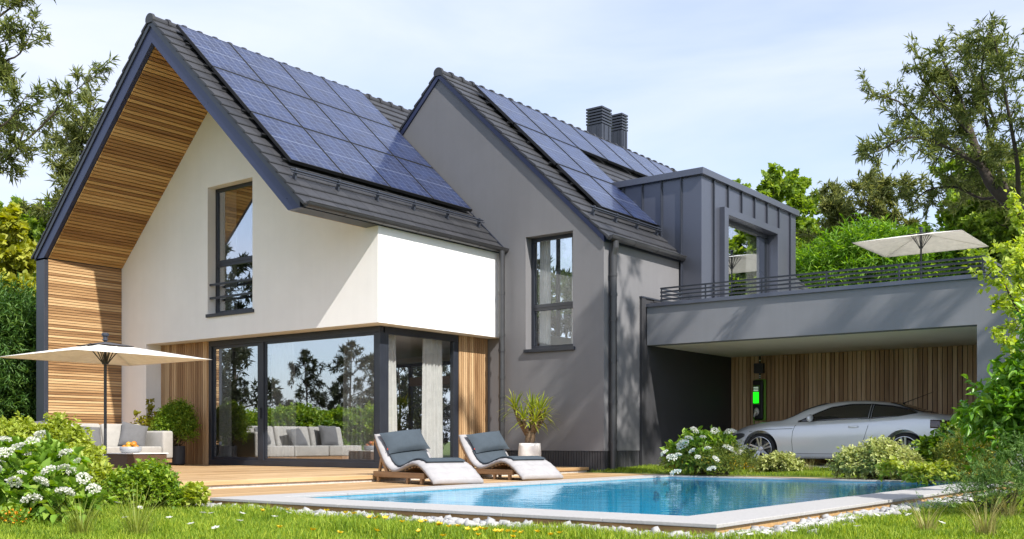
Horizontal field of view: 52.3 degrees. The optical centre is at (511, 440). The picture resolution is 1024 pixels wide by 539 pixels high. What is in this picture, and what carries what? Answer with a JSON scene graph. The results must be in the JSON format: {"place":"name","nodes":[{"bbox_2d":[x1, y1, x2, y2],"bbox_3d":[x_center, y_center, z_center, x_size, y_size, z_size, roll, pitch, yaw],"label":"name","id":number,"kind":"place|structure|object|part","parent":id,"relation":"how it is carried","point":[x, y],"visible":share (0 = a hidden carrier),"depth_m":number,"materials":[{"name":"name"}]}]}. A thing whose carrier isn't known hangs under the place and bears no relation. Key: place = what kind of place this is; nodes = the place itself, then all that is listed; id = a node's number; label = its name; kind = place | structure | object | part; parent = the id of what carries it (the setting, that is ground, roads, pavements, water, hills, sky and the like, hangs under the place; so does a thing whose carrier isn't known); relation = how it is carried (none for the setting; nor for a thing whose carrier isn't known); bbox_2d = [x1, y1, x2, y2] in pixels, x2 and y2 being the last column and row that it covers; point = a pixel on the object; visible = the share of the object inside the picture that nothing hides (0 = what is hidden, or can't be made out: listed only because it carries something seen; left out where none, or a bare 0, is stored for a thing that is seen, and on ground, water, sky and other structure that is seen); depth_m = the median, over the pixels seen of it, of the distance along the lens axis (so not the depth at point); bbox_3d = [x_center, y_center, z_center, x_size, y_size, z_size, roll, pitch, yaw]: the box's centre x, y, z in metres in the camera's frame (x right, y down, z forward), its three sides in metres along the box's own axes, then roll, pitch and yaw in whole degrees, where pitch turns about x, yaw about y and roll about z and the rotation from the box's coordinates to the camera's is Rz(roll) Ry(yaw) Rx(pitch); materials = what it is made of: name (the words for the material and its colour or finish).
{"place":"outdoors","nodes":[
{"label":"outdoors","id":0,"kind":"place"},
{"bbox_2d":[130,398,160,430],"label":"potted plant","id":1,"kind":"object","parent":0,"point":[146,418],"visible":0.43,"depth_m":23.26,"materials":[{"name":"green plant"}]},
{"bbox_2d":[0,0,1023,441],"label":"sky","id":2,"kind":"structure","parent":0,"point":[731,89],"materials":[{"name":"blue"}]},
{"bbox_2d":[0,442,1023,538],"bbox_3d":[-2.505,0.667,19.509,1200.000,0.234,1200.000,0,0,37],"label":"lawn","id":3,"kind":"structure","parent":0,"point":[446,451],"depth_m":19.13,"materials":[{"name":"plant"}]},
{"bbox_2d":[0,270,35,420],"bbox_3d":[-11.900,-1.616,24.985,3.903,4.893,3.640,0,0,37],"label":"hedge","id":4,"kind":"object","parent":3,"relation":"on","point":[18,336],"visible":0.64,"depth_m":24.15,"materials":[{"name":"green plant"}]},
{"bbox_2d":[0,202,36,303],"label":"golden tree","id":5,"kind":"object","parent":3,"relation":"on","point":[17,247],"visible":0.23,"depth_m":26.39,"materials":[{"name":"yellow plant"}]},
{"bbox_2d":[0,503,37,525],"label":"marigold","id":6,"kind":"object","parent":3,"relation":"on","point":[24,515],"visible":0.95,"depth_m":8.84,"materials":[{"name":"green plant"}]},
{"bbox_2d":[0,195,52,276],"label":"leafy tree","id":7,"kind":"object","parent":3,"relation":"on","point":[38,226],"visible":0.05,"depth_m":36.60,"materials":[{"name":"green plant"}]},
{"bbox_2d":[0,410,116,494],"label":"spirea","id":8,"kind":"object","parent":3,"relation":"on","point":[57,427],"visible":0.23,"depth_m":12.13,"materials":[{"name":"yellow plant"}]},
{"bbox_2d":[0,428,119,524],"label":"hydrangea","id":9,"kind":"object","parent":3,"relation":"on","point":[39,472],"visible":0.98,"depth_m":9.41,"materials":[{"name":"green plant"}]},
{"bbox_2d":[0,0,120,187],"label":"willow tree","id":10,"kind":"object","parent":3,"relation":"on","point":[9,28],"visible":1,"depth_m":16.92,"materials":[{"name":"green plant"}]},
{"bbox_2d":[18,80,105,272],"bbox_3d":[-14.517,-5.626,34.041,4.705,12.457,4.448,0,0,22],"label":"olive tree","id":11,"kind":"object","parent":3,"relation":"on","point":[77,138],"visible":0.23,"depth_m":33.17,"materials":[{"name":"green plant"}]},
{"bbox_2d":[32,488,128,535],"bbox_3d":[-3.357,0.549,8.022,0.740,0.406,0.698,0,0,12],"label":"grass tuft","id":12,"kind":"object","parent":3,"relation":"on","point":[78,526],"visible":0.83,"depth_m":8.02,"materials":[{"name":"green plant"}]},
{"bbox_2d":[90,476,176,536],"bbox_3d":[-2.884,0.504,7.913,0.853,0.494,0.862,0,0,-15],"label":"grass tuft","id":13,"kind":"object","parent":3,"relation":"on","point":[135,525],"visible":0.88,"depth_m":7.89,"materials":[{"name":"green plant"}]},
{"bbox_2d":[99,455,188,513],"bbox_3d":[-3.933,0.465,11.034,1.147,0.637,0.768,0,0,37],"label":"box shrub","id":14,"kind":"object","parent":3,"relation":"on","point":[141,474],"visible":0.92,"depth_m":10.80,"materials":[{"name":"green plant"}]},
{"bbox_2d":[173,481,211,508],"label":"ground cover plant","id":15,"kind":"object","parent":3,"relation":"on","point":[193,491],"visible":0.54,"depth_m":11.07,"materials":[{"name":"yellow plant"}]},
{"bbox_2d":[186,470,586,488],"bbox_3d":[-6.172,0.681,20.289,11.216,0.238,10.665,0,0,37],"label":"deck foundation","id":16,"kind":"object","parent":3,"relation":"on","point":[309,482],"visible":0.04,"depth_m":15.40,"materials":[{"name":"concrete"}]},
{"bbox_2d":[112,464,576,481],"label":"deck","id":17,"kind":"structure","parent":16,"relation":"on","point":[191,472],"depth_m":17.50,"materials":[{"name":"brown wood"}]},
{"bbox_2d":[0,333,211,470],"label":"parasol","id":18,"kind":"object","parent":17,"relation":"on","point":[105,353],"visible":0.97,"depth_m":16.84,"materials":[{"name":"fabric"}]},
{"bbox_2d":[67,423,172,461],"bbox_3d":[-8.722,0.081,21.293,1.100,0.893,3.460,0,0,37],"label":"sofa","id":19,"kind":"object","parent":17,"relation":"on","point":[158,441],"visible":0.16,"depth_m":22.08,"materials":[{"name":"white fabric"}]},
{"bbox_2d":[81,426,101,445],"bbox_3d":[-8.635,-0.072,21.277,0.566,0.507,0.336,0,0,-39],"label":"cushion","id":20,"kind":"object","parent":19,"relation":"on","point":[96,435],"visible":0.31,"depth_m":21.29,"materials":[{"name":"grey fabric"}]},
{"bbox_2d":[118,421,147,445],"bbox_3d":[-8.030,-0.122,22.136,0.630,0.594,0.286,0,0,-25],"label":"cushion","id":21,"kind":"object","parent":19,"relation":"on","point":[130,432],"visible":0.91,"depth_m":22.07,"materials":[{"name":"grey fabric"}]},
{"bbox_2d":[107,453,168,467],"bbox_3d":[-7.076,0.375,19.641,0.780,0.305,0.880,0,0,37],"label":"coffee table","id":22,"kind":"object","parent":17,"relation":"on","point":[121,459],"visible":0.52,"depth_m":19.29,"materials":[{"name":"brown wood"}]},
{"bbox_2d":[120,447,141,452],"bbox_3d":[-7.176,0.165,19.642,0.390,0.115,0.390,0,0,37],"label":"fruit bowl","id":23,"kind":"object","parent":22,"relation":"on","point":[130,449],"visible":0.94,"depth_m":19.49,"materials":[{"name":"grey ceramic"}]},
{"bbox_2d":[167,446,184,464],"bbox_3d":[-7.376,0.318,22.933,0.380,0.420,0.380,0,0,37],"label":"planter","id":24,"kind":"object","parent":17,"relation":"on","point":[178,458],"visible":0.69,"depth_m":22.77,"materials":[{"name":"paint"}]},
{"bbox_2d":[148,396,201,445],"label":"potted bush","id":25,"kind":"object","parent":24,"relation":"in","point":[177,418],"visible":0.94,"depth_m":22.70,"materials":[{"name":"green plant"}]},
{"bbox_2d":[518,443,540,455],"bbox_3d":[0.356,0.285,20.978,0.470,0.485,0.470,0,0,37],"label":"yucca pot","id":26,"kind":"object","parent":17,"relation":"on","point":[529,449],"visible":0.68,"depth_m":20.78,"materials":[{"name":"white ceramic"}]},
{"bbox_2d":[497,388,559,442],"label":"yucca","id":27,"kind":"object","parent":26,"relation":"in","point":[533,428],"visible":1,"depth_m":20.93,"materials":[{"name":"green plant"}]},
{"bbox_2d":[396,367,421,430],"bbox_3d":[-3.749,-1.429,35.861,2.588,4.304,2.815,0,0,-22],"label":"garden tree","id":28,"kind":"object","parent":3,"relation":"on","point":[402,386],"visible":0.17,"depth_m":35.62,"materials":[{"name":"green plant"}]},
{"bbox_2d":[31,13,808,471],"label":"house","id":29,"kind":"structure","parent":3,"relation":"on","point":[309,263],"depth_m":22.30,"materials":[{"name":"paint"}]},
{"bbox_2d":[205,181,253,317],"bbox_3d":[-5.862,-4.077,22.328,1.603,2.815,0.508,0,0,37],"label":"window","id":30,"kind":"structure","parent":29,"relation":"in","point":[231,261],"depth_m":22.73,"materials":[{"name":"metal"}]},
{"bbox_2d":[396,361,449,457],"bbox_3d":[-2.741,-0.784,28.209,3.680,2.613,0.070,0,0,37],"label":"window","id":31,"kind":"structure","parent":29,"relation":"in","point":[410,366],"depth_m":28.19,"materials":[{"name":"metal"}]},
{"bbox_2d":[523,233,574,352],"bbox_3d":[0.906,-3.088,21.915,1.283,2.447,0.518,0,0,37],"label":"window","id":32,"kind":"structure","parent":29,"relation":"in","point":[545,306],"depth_m":22.26,"materials":[{"name":"metal"}]},
{"bbox_2d":[556,239,559,336],"bbox_3d":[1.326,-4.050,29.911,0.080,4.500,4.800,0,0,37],"label":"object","id":33,"kind":"structure","parent":29,"relation":"in","point":[557,241],"depth_m":29.87,"materials":[{"name":"metal"}]},
{"bbox_2d":[729,220,767,294],"bbox_3d":[5.497,-4.005,25.308,0.313,2.370,2.803,0,0,37],"label":"window","id":34,"kind":"structure","parent":29,"relation":"in","point":[752,244],"depth_m":26.12,"materials":[{"name":"metal"}]},
{"bbox_2d":[398,367,449,432],"bbox_3d":[-3.425,-1.468,37.870,1.932,4.384,2.338,0,0,-40],"label":"garden tree","id":35,"kind":"object","parent":3,"relation":"on","point":[414,372],"visible":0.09,"depth_m":37.84,"materials":[{"name":"green plant"}]},
{"bbox_2d":[413,365,449,449],"bbox_3d":[-2.533,-1.276,36.207,2.404,3.999,2.615,0,0,9],"label":"garden tree","id":36,"kind":"object","parent":3,"relation":"on","point":[446,413],"visible":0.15,"depth_m":35.86,"materials":[{"name":"green plant"}]},
{"bbox_2d":[537,254,571,335],"bbox_3d":[0.718,-2.877,36.027,4.712,7.204,4.331,0,0,37],"label":"garden tree","id":37,"kind":"object","parent":3,"relation":"on","point":[568,312],"visible":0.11,"depth_m":35.66,"materials":[{"name":"green plant"}]},
{"bbox_2d":[539,268,571,337],"bbox_3d":[2.049,-2.981,40.297,3.954,7.413,3.268,0,0,19],"label":"garden tree","id":38,"kind":"object","parent":3,"relation":"on","point":[566,277],"visible":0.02,"depth_m":39.87,"materials":[{"name":"green plant"}]},
{"bbox_2d":[202,490,1012,538],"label":"gravel","id":39,"kind":"structure","parent":3,"relation":"on","point":[451,520],"depth_m":9.18,"materials":[{"name":"white gravel"}]},
{"bbox_2d":[210,475,1008,534],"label":"swimming pool","id":40,"kind":"structure","parent":3,"relation":"in","point":[769,516],"depth_m":9.96,"materials":[{"name":"stone"}]},
{"bbox_2d":[322,478,946,515],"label":"water","id":41,"kind":"structure","parent":40,"relation":"in","point":[680,496],"depth_m":12.69,"materials":[{"name":"blue liquid"}]},
{"bbox_2d":[207,477,1011,503],"bbox_3d":[1.508,0.744,14.434,8.030,0.153,10.630,0,0,37],"label":"deck foundation","id":42,"kind":"object","parent":3,"relation":"on","point":[577,482],"depth_m":16.64,"materials":[{"name":"concrete"}]},
{"bbox_2d":[190,473,1012,500],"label":"deck","id":43,"kind":"structure","parent":42,"relation":"on","point":[244,491],"depth_m":14.58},
{"bbox_2d":[180,467,588,485],"bbox_3d":[-1.690,0.559,16.888,0.024,0.061,10.706,0,0,37],"label":"deck edge board","id":44,"kind":"object","parent":43,"relation":"on","point":[259,481],"visible":0.38,"depth_m":15.04,"materials":[{"name":"brown wood"}]},
{"bbox_2d":[373,429,483,484],"bbox_3d":[-1.289,0.219,15.763,0.860,0.832,1.822,0,0,-36],"label":"sun lounger","id":45,"kind":"object","parent":43,"relation":"on","point":[405,454],"visible":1,"depth_m":15.69,"materials":[{"name":"fabric"}]},
{"bbox_2d":[458,431,562,479],"bbox_3d":[-0.042,0.225,17.583,0.876,0.820,1.822,0,0,-38],"label":"sun lounger","id":46,"kind":"object","parent":43,"relation":"on","point":[485,452],"visible":0.98,"depth_m":17.43,"materials":[{"name":"white wood"}]},
{"bbox_2d":[658,425,747,475],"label":"hydrangea","id":47,"kind":"object","parent":3,"relation":"on","point":[696,437],"visible":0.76,"depth_m":18.74,"materials":[{"name":"green plant"}]},
{"bbox_2d":[657,438,765,475],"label":"broom shrub","id":48,"kind":"object","parent":3,"relation":"on","point":[745,458],"visible":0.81,"depth_m":18.48,"materials":[{"name":"green plant"}]},
{"bbox_2d":[733,162,823,250],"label":"leafy tree","id":49,"kind":"object","parent":3,"relation":"on","point":[775,185],"visible":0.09,"depth_m":47.62,"materials":[{"name":"green plant"}]},
{"bbox_2d":[750,450,807,471],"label":"pale shrub","id":50,"kind":"object","parent":3,"relation":"on","point":[776,460],"visible":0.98,"depth_m":19.37,"materials":[{"name":"green plant"}]},
{"bbox_2d":[804,457,817,471],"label":"grass tuft","id":51,"kind":"object","parent":3,"relation":"on","point":[810,467],"visible":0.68,"depth_m":19.59,"materials":[{"name":"green plant"}]},
{"bbox_2d":[781,174,851,246],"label":"leafy tree","id":52,"kind":"object","parent":3,"relation":"on","point":[812,213],"visible":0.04,"depth_m":51.77,"materials":[{"name":"green plant"}]},
{"bbox_2d":[639,272,1023,469],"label":"carport","id":53,"kind":"object","parent":3,"relation":"on","point":[902,341],"visible":0.52,"depth_m":22.20,"materials":[{"name":"paint"}]},
{"bbox_2d":[753,379,765,423],"bbox_3d":[5.760,-0.472,24.433,0.310,2.006,1.226,0,0,17],"label":"ev charger","id":54,"kind":"object","parent":53,"relation":"attached to","point":[759,399],"visible":0.88,"depth_m":24.86,"materials":[{"name":"black plastic"}]},
{"bbox_2d":[754,356,764,378],"bbox_3d":[5.906,-1.755,24.933,0.235,0.550,0.116,0,0,37],"label":"junction box","id":55,"kind":"object","parent":53,"relation":"attached to","point":[759,367],"visible":1,"depth_m":24.89,"materials":[{"name":"paint"}]},
{"bbox_2d":[660,255,1001,301],"bbox_3d":[9.172,-3.079,24.750,6.424,0.332,11.529,0,0,37],"label":"terrace railing","id":56,"kind":"object","parent":53,"relation":"on","point":[666,291],"visible":0.75,"depth_m":19.93,"materials":[{"name":"metal"}]},
{"bbox_2d":[853,227,988,278],"bbox_3d":[10.835,-4.223,27.649,2.741,2.885,2.761,0,0,37],"label":"parasol","id":57,"kind":"object","parent":53,"relation":"on","point":[920,243],"visible":0.9,"depth_m":27.98,"materials":[{"name":"fabric"}]},
{"bbox_2d":[796,177,871,254],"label":"olive tree","id":58,"kind":"object","parent":3,"relation":"on","point":[828,206],"visible":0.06,"depth_m":41.75,"materials":[{"name":"green plant"}]},
{"bbox_2d":[796,228,881,288],"bbox_3d":[10.397,-3.126,34.100,5.848,7.480,4.763,0,0,37],"label":"bamboo","id":59,"kind":"object","parent":3,"relation":"on","point":[807,256],"visible":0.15,"depth_m":32.88,"materials":[{"name":"green plant"}]},
{"bbox_2d":[825,434,924,479],"bbox_3d":[5.947,0.270,17.096,1.640,0.766,1.040,0,0,37],"label":"pale shrub","id":60,"kind":"object","parent":3,"relation":"on","point":[862,460],"visible":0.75,"depth_m":16.91,"materials":[{"name":"green plant"}]},
{"bbox_2d":[802,213,951,287],"bbox_3d":[11.514,-3.360,33.489,6.028,7.947,4.789,0,0,37],"label":"bamboo","id":61,"kind":"object","parent":3,"relation":"on","point":[860,232],"visible":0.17,"depth_m":32.45,"materials":[{"name":"green plant"}]},
{"bbox_2d":[835,166,930,236],"bbox_3d":[14.564,-5.066,40.068,5.682,11.352,5.077,0,0,8],"label":"olive tree","id":62,"kind":"object","parent":3,"relation":"on","point":[872,184],"visible":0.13,"depth_m":39.55,"materials":[{"name":"green plant"}]},
{"bbox_2d":[874,455,964,484],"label":"ground cover plant","id":63,"kind":"object","parent":3,"relation":"on","point":[930,469],"visible":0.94,"depth_m":15.92,"materials":[{"name":"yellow plant"}]},
{"bbox_2d":[901,499,952,530],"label":"grass tuft","id":64,"kind":"object","parent":3,"relation":"on","point":[920,524],"visible":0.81,"depth_m":8.46,"materials":[{"name":"green plant"}]},
{"bbox_2d":[863,216,1000,283],"bbox_3d":[13.118,-3.195,33.092,6.969,7.620,5.197,0,0,37],"label":"bamboo","id":65,"kind":"object","parent":3,"relation":"on","point":[943,254],"visible":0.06,"depth_m":31.64,"materials":[{"name":"green plant"}]},
{"bbox_2d":[852,10,1023,225],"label":"willow tree","id":66,"kind":"object","parent":3,"relation":"on","point":[996,153],"visible":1,"depth_m":19.50,"materials":[{"name":"green plant"}]},
{"bbox_2d":[909,420,995,480],"bbox_3d":[7.224,0.166,16.969,1.622,1.067,1.155,0,0,22],"label":"ivy shrub","id":67,"kind":"object","parent":3,"relation":"on","point":[925,444],"visible":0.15,"depth_m":16.91,"materials":[{"name":"green plant"}]},
{"bbox_2d":[907,144,1009,265],"bbox_3d":[14.859,-4.251,32.863,6.626,9.730,5.454,0,0,37],"label":"leafy tree","id":68,"kind":"object","parent":3,"relation":"on","point":[968,217],"visible":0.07,"depth_m":32.19,"materials":[{"name":"green plant"}]},
{"bbox_2d":[896,423,1023,512],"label":"needle shrub","id":69,"kind":"object","parent":3,"relation":"on","point":[990,483],"visible":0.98,"depth_m":9.96,"materials":[{"name":"green plant"}]},
{"bbox_2d":[928,425,1023,484],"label":"broom shrub","id":70,"kind":"object","parent":3,"relation":"on","point":[945,450],"visible":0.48,"depth_m":15.79,"materials":[{"name":"green plant"}]},
{"bbox_2d":[940,492,1018,535],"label":"grass tuft","id":71,"kind":"object","parent":3,"relation":"on","point":[985,528],"visible":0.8,"depth_m":8.03,"materials":[{"name":"green plant"}]},
{"bbox_2d":[936,302,1023,506],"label":"laurel bush","id":72,"kind":"object","parent":3,"relation":"on","point":[1001,403],"visible":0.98,"depth_m":10.45,"materials":[{"name":"green plant"}]},
{"bbox_2d":[956,144,1023,274],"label":"leafy tree","id":73,"kind":"object","parent":3,"relation":"on","point":[1005,230],"visible":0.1,"depth_m":30.93,"materials":[{"name":"green plant"}]},
{"bbox_2d":[964,187,1023,360],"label":"birch tree","id":74,"kind":"object","parent":3,"relation":"on","point":[1013,253],"visible":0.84,"depth_m":12.19,"materials":[{"name":"green plant"}]},
{"bbox_2d":[992,484,1023,518],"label":"grass tuft","id":75,"kind":"object","parent":3,"relation":"on","point":[1013,509],"visible":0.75,"depth_m":9.72,"materials":[{"name":"green plant"}]},
{"bbox_2d":[725,463,834,467],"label":"carport floor","id":76,"kind":"structure","parent":0,"point":[820,464],"depth_m":22.86,"materials":[{"name":"concrete"}]},
{"bbox_2d":[732,392,952,462],"bbox_3d":[6.954,-0.240,22.083,5.046,1.497,2.060,0,0,37],"label":"parked car","id":77,"kind":"object","parent":76,"relation":"on","point":[824,431],"visible":0.59,"depth_m":21.29,"materials":[{"name":"silver metal"}]},
{"bbox_3d":[6.613,-0.570,21.421,1.450,0.352,0.229,0,0,37],"label":"side window","id":78,"kind":"part","parent":77,"relation":"part of","materials":[{"name":"black glass"}]},
{"bbox_3d":[7.577,-0.591,20.689,0.850,0.293,0.247,0,0,37],"label":"side window","id":79,"kind":"part","parent":77,"relation":"part of","materials":[{"name":"black glass"}]},
{"bbox_3d":[8.160,-0.685,21.167,0.661,0.225,1.100,0,0,37],"label":"rear window","id":80,"kind":"part","parent":77,"relation":"part of","materials":[{"name":"black glass"}]}
]}

